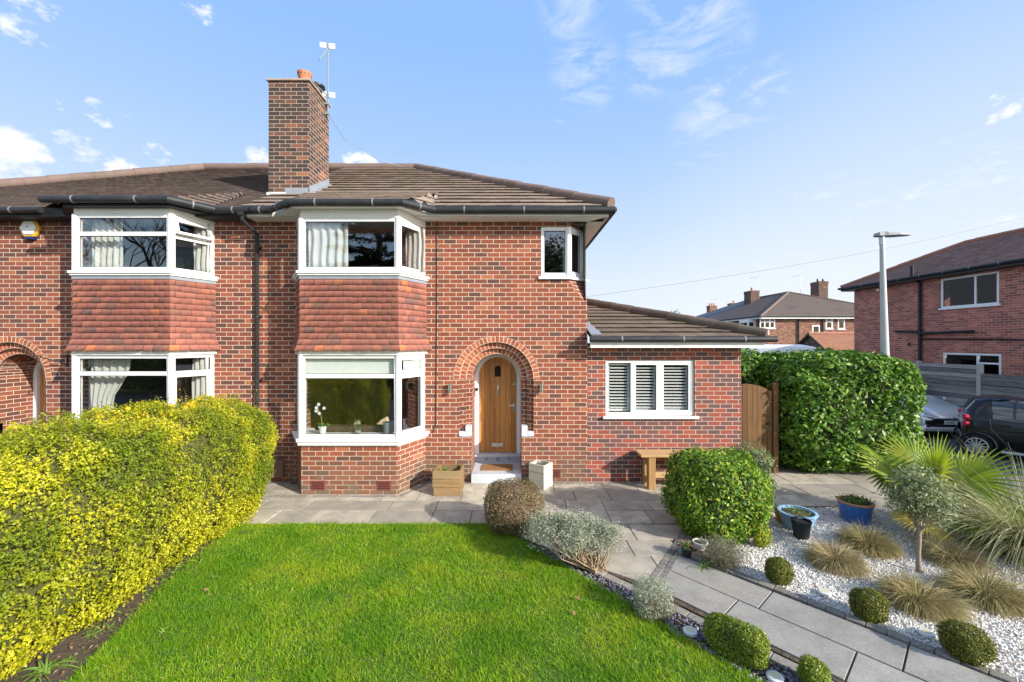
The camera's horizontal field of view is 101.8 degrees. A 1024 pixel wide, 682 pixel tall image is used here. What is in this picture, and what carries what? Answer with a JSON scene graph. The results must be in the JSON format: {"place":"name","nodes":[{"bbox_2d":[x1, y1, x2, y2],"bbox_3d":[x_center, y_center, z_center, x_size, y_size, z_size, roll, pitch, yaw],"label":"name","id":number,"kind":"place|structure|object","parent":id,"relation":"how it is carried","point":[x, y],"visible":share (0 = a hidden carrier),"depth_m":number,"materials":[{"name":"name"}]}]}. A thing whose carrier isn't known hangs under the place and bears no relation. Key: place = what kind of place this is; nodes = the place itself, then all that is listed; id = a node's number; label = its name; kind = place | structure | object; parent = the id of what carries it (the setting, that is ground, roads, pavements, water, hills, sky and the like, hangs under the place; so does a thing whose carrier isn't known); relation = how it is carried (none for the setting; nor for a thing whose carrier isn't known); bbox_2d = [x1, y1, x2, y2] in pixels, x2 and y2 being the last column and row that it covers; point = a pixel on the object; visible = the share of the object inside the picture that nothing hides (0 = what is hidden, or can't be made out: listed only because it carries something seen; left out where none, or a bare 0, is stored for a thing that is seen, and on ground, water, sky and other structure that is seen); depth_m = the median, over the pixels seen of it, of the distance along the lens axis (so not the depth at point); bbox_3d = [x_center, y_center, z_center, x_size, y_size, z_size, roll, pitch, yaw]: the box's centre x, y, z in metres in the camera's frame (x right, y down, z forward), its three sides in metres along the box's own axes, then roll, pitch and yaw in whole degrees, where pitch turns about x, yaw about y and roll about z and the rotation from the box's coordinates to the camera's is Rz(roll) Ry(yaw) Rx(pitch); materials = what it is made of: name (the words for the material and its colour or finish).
{"place":"outdoors","nodes":[
{"label":"outdoors","id":0,"kind":"place"},
{"bbox_2d":[60,518,767,681],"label":"lawn","id":1,"kind":"structure","parent":0,"point":[382,655],"depth_m":3.88,"materials":[{"name":"plant"}]},
{"bbox_2d":[150,625,171,642],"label":"weed","id":2,"kind":"object","parent":1,"relation":"on","point":[160,631],"visible":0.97,"depth_m":3.78,"materials":[{"name":"green plant"}]},
{"bbox_2d":[200,572,224,583],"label":"weed","id":3,"kind":"object","parent":1,"relation":"on","point":[212,578],"visible":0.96,"depth_m":4.64,"materials":[{"name":"green plant"}]},
{"bbox_2d":[214,484,677,523],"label":"patio","id":4,"kind":"structure","parent":0,"point":[627,504],"depth_m":6.71,"materials":[{"name":"stone"}]},
{"bbox_2d":[432,464,463,495],"bbox_3d":[-1.121,2.437,7.375,0.501,0.427,0.450,0,0,0],"label":"planter","id":5,"kind":"object","parent":4,"relation":"on","point":[447,479],"visible":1,"depth_m":7.15,"materials":[{"name":"brown wood"}]},
{"bbox_2d":[529,459,552,489],"bbox_3d":[0.527,2.422,7.608,0.352,0.456,0.375,0,0,36],"label":"planter","id":6,"kind":"object","parent":4,"relation":"on","point":[541,473],"visible":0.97,"depth_m":7.53,"materials":[{"name":"beige paint"}]},
{"bbox_2d":[0,410,988,681],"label":"garden soil","id":7,"kind":"structure","parent":0,"point":[82,642],"depth_m":3.76,"materials":[{"name":"brown soil"}]},
{"bbox_2d":[10,653,80,681],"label":"weed","id":8,"kind":"object","parent":7,"relation":"on","point":[45,668],"visible":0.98,"depth_m":3.35,"materials":[{"name":"green plant"}]},
{"bbox_2d":[94,620,115,631],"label":"weed","id":9,"kind":"object","parent":7,"relation":"on","point":[104,623],"visible":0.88,"depth_m":3.91,"materials":[{"name":"green plant"}]},
{"bbox_2d":[0,387,286,681],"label":"hedge","id":10,"kind":"object","parent":7,"relation":"on","point":[94,503],"visible":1,"depth_m":4.11,"materials":[{"name":"yellow plant"}]},
{"bbox_2d":[0,163,345,476],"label":"brick house","id":11,"kind":"structure","parent":7,"relation":"on","point":[159,311],"depth_m":7.88,"materials":[{"name":"brick"}]},
{"bbox_2d":[19,221,41,239],"bbox_3d":[-9.070,-2.112,7.833,0.395,0.374,0.093,0,0,0],"label":"alarm box","id":12,"kind":"object","parent":11,"relation":"attached to","point":[30,230],"visible":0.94,"depth_m":7.79,"materials":[{"name":"white plastic"}]},
{"bbox_2d":[40,368,44,423],"bbox_3d":[-9.530,1.302,8.764,0.767,1.976,0.045,0,0,0],"label":"front door","id":13,"kind":"structure","parent":11,"relation":"in","point":[42,377],"depth_m":8.74,"materials":[{"name":"brown wood"}]},
{"bbox_2d":[37,354,68,366],"bbox_3d":[-8.536,0.350,7.735,0.396,0.240,0.054,0,0,-43],"label":"hanging bracket","id":14,"kind":"object","parent":11,"relation":"attached to","point":[67,360],"visible":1,"depth_m":7.86,"materials":[{"name":"metal"}]},
{"bbox_2d":[91,219,122,266],"bbox_3d":[-7.227,-1.750,7.433,0.553,0.900,0.063,0,0,0],"label":"curtain","id":15,"kind":"object","parent":11,"relation":"hanging from","point":[107,251],"visible":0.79,"depth_m":7.43,"materials":[{"name":"fabric"}]},
{"bbox_2d":[90,359,130,421],"bbox_3d":[-7.163,0.951,7.433,0.720,1.401,0.063,0,0,0],"label":"curtain","id":16,"kind":"object","parent":11,"relation":"hanging from","point":[104,389],"visible":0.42,"depth_m":7.43,"materials":[{"name":"fabric"}]},
{"bbox_2d":[71,354,213,422],"bbox_3d":[-6.821,0.952,7.549,2.355,1.467,0.723,0,0,0],"label":"bay window","id":17,"kind":"structure","parent":11,"relation":"in","point":[77,371],"depth_m":7.22,"materials":[{"name":"white plastic"}]},
{"bbox_2d":[67,214,218,280],"bbox_3d":[-6.824,-1.715,7.657,2.548,1.130,1.045,0,0,0],"label":"bay window","id":18,"kind":"structure","parent":11,"relation":"in","point":[172,222],"depth_m":7.22,"materials":[{"name":"white plastic"}]},
{"bbox_2d":[192,357,208,401],"bbox_3d":[-5.832,0.950,7.787,0.303,1.400,0.054,0,0,0],"label":"curtain","id":19,"kind":"object","parent":11,"relation":"hanging from","point":[200,384],"visible":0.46,"depth_m":7.78,"materials":[{"name":"fabric"}]},
{"bbox_2d":[193,224,209,271],"bbox_3d":[-5.807,-1.750,7.787,0.293,0.900,0.054,0,0,0],"label":"curtain","id":20,"kind":"object","parent":11,"relation":"hanging from","point":[201,258],"visible":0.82,"depth_m":7.78,"materials":[{"name":"fabric"}]},
{"bbox_2d":[268,482,291,483],"bbox_3d":[-4.525,2.691,7.800,0.744,0.094,0.094,0,0,0],"label":"wall edging","id":21,"kind":"object","parent":7,"relation":"on","point":[279,482],"depth_m":7.83,"materials":[{"name":"concrete"}]},
{"bbox_2d":[267,482,671,497],"bbox_3d":[0.070,2.691,7.471,8.534,0.096,0.756,0,0,0],"label":"wall edging","id":22,"kind":"object","parent":7,"relation":"on","point":[421,486],"depth_m":7.42,"materials":[{"name":"concrete"}]},
{"bbox_2d":[241,69,777,494],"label":"brick house","id":23,"kind":"structure","parent":7,"relation":"on","point":[495,306],"depth_m":7.88,"materials":[{"name":"brick"}]},
{"bbox_2d":[271,460,284,477],"bbox_3d":[-4.410,2.390,7.843,0.220,0.320,0.075,0,0,0],"label":"meter box","id":24,"kind":"object","parent":23,"relation":"attached to","point":[279,468],"visible":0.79,"depth_m":7.80,"materials":[{"name":"plastic"}]},
{"bbox_2d":[310,42,334,117],"bbox_3d":[-4.155,-5.915,9.019,0.350,1.690,0.841,0,0,0],"label":"tv aerial","id":25,"kind":"object","parent":23,"relation":"attached to","point":[328,94],"visible":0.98,"depth_m":9.36,"materials":[{"name":"white metal"}]},
{"bbox_2d":[329,116,402,166],"bbox_3d":[-3.699,-5.025,10.767,0.159,0.261,2.886,0,0,22],"label":"aerial cable","id":26,"kind":"object","parent":25,"relation":"hanging from","point":[361,149],"visible":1,"depth_m":10.53,"materials":[{"name":"rubber"}]},
{"bbox_2d":[315,403,330,433],"bbox_3d":[-3.348,1.345,7.375,0.287,0.549,0.144,0,0,21],"label":"orchid","id":27,"kind":"object","parent":23,"relation":"on","point":[322,427],"visible":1,"depth_m":7.36,"materials":[{"name":"ceramic"}]},
{"bbox_2d":[308,223,347,266],"bbox_3d":[-3.251,-1.725,7.363,0.703,0.850,0.063,0,0,0],"label":"curtain","id":28,"kind":"object","parent":23,"relation":"hanging from","point":[327,244],"visible":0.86,"depth_m":7.36,"materials":[{"name":"fabric"}]},
{"bbox_2d":[307,359,393,373],"bbox_3d":[-2.820,0.432,7.310,1.560,0.404,0.028,0,0,0],"label":"roller blind","id":29,"kind":"object","parent":23,"relation":"attached to","point":[350,366],"visible":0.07,"depth_m":7.30,"materials":[{"name":"fabric"}]},
{"bbox_2d":[326,424,393,431],"bbox_3d":[-2.730,1.960,8.000,1.820,0.880,0.960,0,0,0],"label":"sofa","id":30,"kind":"object","parent":23,"relation":"in","point":[354,427],"visible":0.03,"depth_m":7.53,"materials":[{"name":"brown leather"}]},
{"bbox_2d":[292,354,429,445],"bbox_3d":[-2.863,1.002,7.525,2.610,1.566,0.780,0,0,0],"label":"bay window","id":31,"kind":"structure","parent":23,"relation":"in","point":[304,436],"depth_m":7.22,"materials":[{"name":"white plastic"}]},
{"bbox_2d":[292,217,429,280],"bbox_3d":[-2.863,-1.683,7.657,2.610,1.065,1.045,0,0,0],"label":"bay window","id":32,"kind":"structure","parent":23,"relation":"in","point":[397,224],"depth_m":7.22,"materials":[{"name":"white plastic"}]},
{"bbox_2d":[382,421,393,433],"bbox_3d":[-2.200,1.522,7.400,0.200,0.197,0.198,0,0,0],"label":"plant pot","id":33,"kind":"object","parent":23,"relation":"on","point":[388,427],"visible":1,"depth_m":7.33,"materials":[{"name":"metal"}]},
{"bbox_2d":[403,360,418,368],"bbox_3d":[-1.833,0.425,7.632,0.008,0.390,0.457,0,0,29],"label":"roller blind","id":34,"kind":"object","parent":23,"relation":"attached to","point":[410,364],"visible":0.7,"depth_m":7.60,"materials":[{"name":"fabric"}]},
{"bbox_2d":[406,227,424,272],"bbox_3d":[-1.802,-1.725,7.762,0.363,0.850,0.063,0,0,0],"label":"curtain","id":35,"kind":"object","parent":23,"relation":"hanging from","point":[415,249],"visible":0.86,"depth_m":7.76,"materials":[{"name":"fabric"}]},
{"bbox_2d":[481,464,512,470],"bbox_3d":[-0.290,2.469,8.190,0.610,0.018,0.380,0,0,0],"label":"doormat","id":36,"kind":"object","parent":23,"relation":"on","point":[497,467],"visible":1,"depth_m":8.15,"materials":[{"name":"fabric"}]},
{"bbox_2d":[479,357,515,451],"bbox_3d":[-0.295,1.302,8.628,0.767,1.976,0.118,0,0,0],"label":"front door","id":37,"kind":"structure","parent":23,"relation":"in","point":[490,373],"depth_m":8.64,"materials":[{"name":"brown wood"}]},
{"bbox_2d":[563,232,564,272],"bbox_3d":[1.038,-1.705,7.980,0.124,0.810,0.039,0,0,5],"label":"curtain","id":38,"kind":"object","parent":23,"relation":"hanging from","point":[563,252],"visible":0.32,"depth_m":7.99,"materials":[{"name":"fabric"}]},
{"bbox_2d":[538,227,589,281],"bbox_3d":[1.037,-1.680,7.982,1.113,0.990,0.332,0,0,-21],"label":"corner window","id":39,"kind":"structure","parent":23,"relation":"in","point":[569,231],"depth_m":7.88,"materials":[{"name":"white plastic"}]},
{"bbox_2d":[608,363,629,410],"bbox_3d":[2.050,0.865,8.018,0.440,0.930,0.044,0,0,0],"label":"window shutter","id":40,"kind":"object","parent":23,"relation":"attached to","point":[619,408],"depth_m":8.01,"materials":[{"name":"white plastic"}]},
{"bbox_2d":[636,365,654,409],"bbox_3d":[2.555,0.865,8.018,0.450,0.930,0.044,0,0,0],"label":"window shutter","id":41,"kind":"object","parent":23,"relation":"attached to","point":[645,407],"depth_m":8.00,"materials":[{"name":"white plastic"}]},
{"bbox_2d":[603,360,698,418],"bbox_3d":[2.618,0.893,7.897,1.805,1.114,0.175,0,0,0],"label":"extension window","id":42,"kind":"structure","parent":23,"relation":"in","point":[659,412],"depth_m":7.92,"materials":[{"name":"white plastic"}]},
{"bbox_2d":[664,365,686,409],"bbox_3d":[3.130,0.865,8.018,0.540,0.930,0.044,0,0,0],"label":"window shutter","id":43,"kind":"object","parent":23,"relation":"attached to","point":[675,407],"depth_m":8.00,"materials":[{"name":"white plastic"}]},
{"bbox_2d":[587,217,1023,296],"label":"overhead cable","id":44,"kind":"object","parent":23,"relation":"attached to","point":[787,266],"visible":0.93,"depth_m":16.72,"materials":[{"name":"rubber"}]},
{"bbox_2d":[646,531,693,585],"bbox_3d":[2.065,2.691,5.263,0.154,0.096,1.798,0,0,36],"label":"sett band","id":45,"kind":"object","parent":7,"relation":"on","point":[670,558],"visible":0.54,"depth_m":5.06,"materials":[{"name":"stone"}]},
{"bbox_2d":[692,537,707,550],"bbox_3d":[2.407,2.572,5.322,0.191,0.148,0.189,0,0,0],"label":"plant pot","id":46,"kind":"object","parent":7,"relation":"on","point":[698,543],"visible":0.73,"depth_m":5.29,"materials":[{"name":"white ceramic"}]},
{"bbox_2d":[687,554,721,572],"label":"weed","id":47,"kind":"object","parent":7,"relation":"on","point":[707,565],"visible":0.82,"depth_m":4.88,"materials":[{"name":"green plant"}]},
{"bbox_2d":[592,570,833,681],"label":"path edging","id":48,"kind":"object","parent":7,"relation":"on","point":[774,657],"visible":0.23,"depth_m":4.01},
{"bbox_2d":[659,445,775,545],"bbox_3d":[2.862,2.071,5.844,1.437,1.212,1.312,0,0,0],"label":"bush","id":49,"kind":"object","parent":7,"relation":"on","point":[708,491],"visible":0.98,"depth_m":5.43,"materials":[{"name":"green plant"}]},
{"bbox_2d":[681,554,1023,681],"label":"sett edging","id":50,"kind":"object","parent":7,"relation":"on","point":[947,655],"visible":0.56,"depth_m":3.93,"materials":[{"name":"stone"}]},
{"bbox_2d":[676,540,685,554],"bbox_3d":[2.117,2.563,5.209,0.117,0.166,0.120,0,0,0],"label":"plant pot","id":51,"kind":"object","parent":50,"relation":"on","point":[679,545],"visible":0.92,"depth_m":5.19,"materials":[{"name":"ceramic"}]},
{"bbox_2d":[0,0,1023,342],"label":"sky","id":52,"kind":"structure","parent":0,"point":[727,138],"materials":[{"name":"blue"}]},
{"bbox_2d":[211,451,908,681],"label":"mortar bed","id":53,"kind":"object","parent":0,"point":[772,649],"visible":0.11,"depth_m":4.21,"materials":[{"name":"concrete"}]},
{"bbox_2d":[504,524,682,583],"bbox_3d":[1.115,2.675,5.321,2.826,0.055,1.478,0,0,0],"label":"patio fan","id":54,"kind":"object","parent":53,"relation":"on","point":[654,542],"visible":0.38,"depth_m":5.37},
{"bbox_2d":[482,477,547,536],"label":"bush","id":55,"kind":"object","parent":54,"relation":"on","point":[509,503],"visible":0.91,"depth_m":5.63,"materials":[{"name":"brown plant"}]},
{"bbox_2d":[529,544,801,681],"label":"slate chippings","id":56,"kind":"object","parent":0,"point":[788,675],"visible":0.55,"depth_m":3.90,"materials":[{"name":"stone"}]},
{"bbox_2d":[520,505,630,575],"bbox_3d":[0.723,2.275,4.947,1.206,0.766,1.029,0,0,45],"label":"shrub","id":57,"kind":"object","parent":56,"relation":"on","point":[565,523],"visible":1,"depth_m":4.83,"materials":[{"name":"plant"}]},
{"bbox_2d":[622,571,695,623],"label":"shrub","id":58,"kind":"object","parent":56,"relation":"on","point":[658,606],"visible":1,"depth_m":4.00,"materials":[{"name":"plant"}]},
{"bbox_2d":[683,626,696,636],"bbox_3d":[1.623,2.636,3.794,0.124,0.027,0.124,0,0,0],"label":"solar light","id":59,"kind":"object","parent":56,"relation":"on","point":[689,630],"visible":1,"depth_m":3.77,"materials":[{"name":"plastic"}]},
{"bbox_2d":[701,611,771,670],"bbox_3d":[1.879,2.495,3.518,0.273,0.311,0.539,0,0,-43],"label":"box bush","id":60,"kind":"object","parent":56,"relation":"on","point":[730,637],"visible":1,"depth_m":3.45,"materials":[{"name":"green plant"}]},
{"bbox_2d":[766,670,783,681],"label":"solar light","id":61,"kind":"object","parent":56,"relation":"on","point":[773,676],"visible":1,"depth_m":3.26,"materials":[{"name":"plastic"}]},
{"bbox_2d":[796,653,832,681],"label":"box ball","id":62,"kind":"object","parent":56,"relation":"on","point":[809,668],"visible":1,"depth_m":3.15,"materials":[{"name":"green plant"}]},
{"bbox_2d":[706,301,734,311],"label":"chimney","id":63,"kind":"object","parent":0,"point":[711,307],"depth_m":74.78,"materials":[{"name":"brick"}]},
{"bbox_2d":[695,281,853,344],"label":"brick house","id":64,"kind":"structure","parent":0,"point":[789,317],"depth_m":41.77,"materials":[{"name":"brown brick"}]},
{"bbox_2d":[758,319,774,328],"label":"window","id":65,"kind":"structure","parent":64,"relation":"in","point":[766,323],"depth_m":40.19,"materials":[{"name":"white plastic"}]},
{"bbox_2d":[812,325,819,331],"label":"window","id":66,"kind":"structure","parent":64,"relation":"in","point":[814,327],"depth_m":40.23,"materials":[{"name":"white plastic"}]},
{"bbox_2d":[826,319,832,328],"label":"window","id":67,"kind":"structure","parent":64,"relation":"in","point":[828,321],"depth_m":40.20,"materials":[{"name":"white plastic"}]},
{"bbox_2d":[837,319,845,329],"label":"window","id":68,"kind":"structure","parent":64,"relation":"in","point":[839,320],"depth_m":40.22,"materials":[{"name":"white plastic"}]},
{"bbox_2d":[654,457,953,506],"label":"back path","id":69,"kind":"structure","parent":0,"point":[812,488],"depth_m":7.58,"materials":[{"name":"stone"}]},
{"bbox_2d":[635,449,725,489],"bbox_3d":[3.130,2.335,7.630,1.640,0.630,0.400,0,0,0],"label":"bench","id":70,"kind":"object","parent":69,"relation":"on","point":[650,474],"visible":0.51,"depth_m":7.50,"materials":[{"name":"wood"}]},
{"bbox_2d":[741,383,778,472],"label":"side gate","id":71,"kind":"structure","parent":69,"relation":"on","point":[760,413],"depth_m":8.43,"materials":[{"name":"wood"}]},
{"bbox_2d":[741,347,927,473],"bbox_3d":[6.259,1.384,9.227,4.079,2.579,3.030,0,0,0],"label":"hedge","id":72,"kind":"object","parent":69,"relation":"on","point":[836,405],"visible":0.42,"depth_m":8.13,"materials":[{"name":"green plant"}]},
{"bbox_2d":[587,343,1023,503],"bbox_3d":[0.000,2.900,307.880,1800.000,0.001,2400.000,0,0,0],"label":"road","id":73,"kind":"structure","parent":0,"point":[951,438],"depth_m":10.53,"materials":[{"name":"asphalt"}]},
{"bbox_2d":[741,344,817,354],"bbox_3d":[15.978,1.515,24.012,5.450,2.770,1.940,0,0,28],"label":"van","id":74,"kind":"object","parent":73,"relation":"on","point":[776,347],"visible":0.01,"depth_m":23.41,"materials":[{"name":"white paint"}]},
{"bbox_2d":[873,231,910,361],"bbox_3d":[8.802,0.175,9.630,0.790,5.449,0.260,0,0,0],"label":"street lamp","id":75,"kind":"object","parent":73,"relation":"on","point":[884,327],"visible":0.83,"depth_m":9.58,"materials":[{"name":"metal"}]},
{"bbox_2d":[898,382,961,433],"bbox_3d":[13.237,2.150,14.387,2.098,1.500,4.119,0,0,0],"label":"parked car","id":76,"kind":"object","parent":73,"relation":"on","point":[943,412],"visible":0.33,"depth_m":12.55,"materials":[{"name":"silver metal"}]},
{"bbox_2d":[890,361,1023,406],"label":"panel fence","id":77,"kind":"object","parent":73,"relation":"on","point":[959,385],"visible":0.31,"depth_m":13.06,"materials":[{"name":"wood"}]},
{"bbox_2d":[952,394,1023,456],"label":"parked car","id":78,"kind":"object","parent":73,"relation":"on","point":[993,422],"visible":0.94,"depth_m":10.34,"materials":[{"name":"black paint"}]},
{"bbox_2d":[796,332,853,354],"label":"garage","id":79,"kind":"structure","parent":0,"point":[841,341],"depth_m":27.60,"materials":[{"name":"orange tile"}]},
{"bbox_2d":[649,555,1002,681],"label":"path","id":80,"kind":"structure","parent":0,"point":[797,629],"depth_m":3.78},
{"bbox_2d":[682,541,692,558],"bbox_3d":[2.160,2.551,5.120,0.130,0.190,0.125,0,0,0],"label":"plant pot","id":81,"kind":"object","parent":80,"relation":"on","point":[687,551],"visible":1,"depth_m":5.10,"materials":[{"name":"plastic"}]},
{"bbox_2d":[731,506,1023,681],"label":"gravel","id":82,"kind":"structure","parent":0,"point":[906,622],"depth_m":4.79,"materials":[{"name":"white gravel"}]},
{"bbox_2d":[37,508,1016,677],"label":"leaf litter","id":83,"kind":"object","parent":82,"relation":"on","point":[63,672],"visible":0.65,"depth_m":3.82,"materials":[{"name":"plant"}]},
{"bbox_2d":[694,532,754,571],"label":"shrub","id":84,"kind":"object","parent":82,"relation":"on","point":[722,556],"visible":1,"depth_m":4.88,"materials":[{"name":"plant"}]},
{"bbox_2d":[727,438,779,513],"bbox_3d":[3.496,2.019,6.165,0.806,1.136,0.852,0,0,0],"label":"bush","id":85,"kind":"object","parent":82,"relation":"on","point":[761,462],"visible":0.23,"depth_m":5.95,"materials":[{"name":"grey plant"}]},
{"bbox_2d":[750,493,773,548],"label":"shrub","id":86,"kind":"object","parent":82,"relation":"on","point":[761,536],"visible":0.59,"depth_m":5.37,"materials":[{"name":"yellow plant"}]},
{"bbox_2d":[774,504,782,521],"bbox_3d":[3.984,2.530,6.164,0.180,0.233,0.187,0,0,0],"label":"plant pot","id":87,"kind":"object","parent":82,"relation":"on","point":[777,516],"visible":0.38,"depth_m":6.14,"materials":[{"name":"ceramic"}]},
{"bbox_2d":[764,555,793,585],"bbox_3d":[2.955,2.517,4.601,0.291,0.265,0.285,0,0,0],"label":"box ball","id":88,"kind":"object","parent":82,"relation":"on","point":[779,571],"visible":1,"depth_m":4.53,"materials":[{"name":"green plant"}]},
{"bbox_2d":[777,504,818,530],"bbox_3d":[4.087,2.502,5.950,0.511,0.288,0.497,0,0,39],"label":"plant pot","id":89,"kind":"object","parent":82,"relation":"on","point":[786,512],"visible":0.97,"depth_m":5.93,"materials":[{"name":"blue ceramic"}]},
{"bbox_2d":[790,516,811,539],"bbox_3d":[3.924,2.529,5.646,0.250,0.234,0.248,0,0,0],"label":"plant pot","id":90,"kind":"object","parent":82,"relation":"on","point":[801,528],"visible":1,"depth_m":5.58,"materials":[{"name":"plastic"}]},
{"bbox_2d":[817,588,831,596],"bbox_3d":[3.282,2.627,4.372,0.124,0.027,0.124,0,0,0],"label":"solar light","id":91,"kind":"object","parent":82,"relation":"on","point":[825,592],"visible":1,"depth_m":4.35,"materials":[{"name":"plastic"}]},
{"bbox_2d":[796,535,879,582],"bbox_3d":[3.860,2.615,4.948,0.831,0.541,0.852,0,0,0],"label":"sedge tussock","id":92,"kind":"object","parent":82,"relation":"on","point":[833,559],"visible":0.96,"depth_m":4.86,"materials":[{"name":"plant"}]},
{"bbox_2d":[835,493,876,524],"bbox_3d":[5.092,2.462,6.178,0.487,0.369,0.471,0,0,0],"label":"plant pot","id":93,"kind":"object","parent":82,"relation":"on","point":[854,508],"visible":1,"depth_m":6.08,"materials":[{"name":"blue ceramic"}]},
{"bbox_2d":[847,587,891,623],"bbox_3d":[3.436,2.506,4.005,0.323,0.288,0.321,0,0,0],"label":"box ball","id":94,"kind":"object","parent":82,"relation":"on","point":[871,605],"visible":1,"depth_m":3.93,"materials":[{"name":"green plant"}]},
{"bbox_2d":[829,518,912,562],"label":"sedge tussock","id":95,"kind":"object","parent":82,"relation":"on","point":[868,542],"visible":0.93,"depth_m":5.27,"materials":[{"name":"plant"}]},
{"bbox_2d":[874,460,970,573],"bbox_3d":[4.764,2.029,4.849,0.806,1.276,0.775,0,0,13],"label":"olive tree","id":96,"kind":"object","parent":82,"relation":"on","point":[917,490],"visible":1,"depth_m":4.79,"materials":[{"name":"green plant"}]},
{"bbox_2d":[865,564,983,626],"bbox_3d":[4.137,2.606,4.217,1.036,0.609,0.903,0,0,0],"label":"sedge tussock","id":97,"kind":"object","parent":82,"relation":"on","point":[910,596],"visible":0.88,"depth_m":4.13,"materials":[{"name":"plant"}]},
{"bbox_2d":[917,627,935,638],"bbox_3d":[3.744,2.627,3.761,0.124,0.027,0.124,0,0,0],"label":"solar light","id":98,"kind":"object","parent":82,"relation":"on","point":[926,632],"visible":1,"depth_m":3.74,"materials":[{"name":"plastic"}]},
{"bbox_2d":[854,429,1023,550],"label":"fan palm","id":99,"kind":"object","parent":82,"relation":"on","point":[881,467],"visible":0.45,"depth_m":5.72,"materials":[{"name":"green plant"}]},
{"bbox_2d":[867,422,1023,587],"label":"tall grass","id":100,"kind":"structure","parent":82,"relation":"on","point":[1014,545],"depth_m":5.16,"materials":[{"name":"green plant"}]},
{"bbox_2d":[908,531,1004,576],"bbox_3d":[5.329,2.615,5.007,0.831,0.534,0.842,0,0,0],"label":"sedge tussock","id":101,"kind":"object","parent":82,"relation":"on","point":[939,553],"visible":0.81,"depth_m":4.96,"materials":[{"name":"plant"}]},
{"bbox_2d":[934,618,998,667],"bbox_3d":[3.825,2.510,3.501,0.370,0.282,0.352,0,0,0],"label":"box ball","id":102,"kind":"object","parent":82,"relation":"on","point":[966,642],"visible":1,"depth_m":3.43,"materials":[{"name":"green plant"}]},
{"bbox_2d":[926,554,1023,622],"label":"sedge tussock","id":103,"kind":"object","parent":82,"relation":"on","point":[992,596],"visible":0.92,"depth_m":4.25,"materials":[{"name":"plant"}]},
{"bbox_2d":[838,227,1023,375],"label":"brick house","id":104,"kind":"structure","parent":0,"point":[962,302],"depth_m":15.30,"materials":[{"name":"red brick"}]},
{"bbox_2d":[938,271,1000,309],"bbox_3d":[16.130,-1.760,14.580,0.380,1.140,1.960,0,0,0],"label":"window","id":105,"kind":"structure","parent":104,"relation":"in","point":[977,290],"depth_m":14.53,"materials":[{"name":"white plastic"}]},
{"bbox_2d":[943,353,1000,374],"bbox_3d":[16.130,0.905,14.510,0.380,1.010,1.940,0,0,0],"label":"window","id":106,"kind":"structure","parent":104,"relation":"in","point":[992,362],"depth_m":14.32,"materials":[{"name":"white plastic"}]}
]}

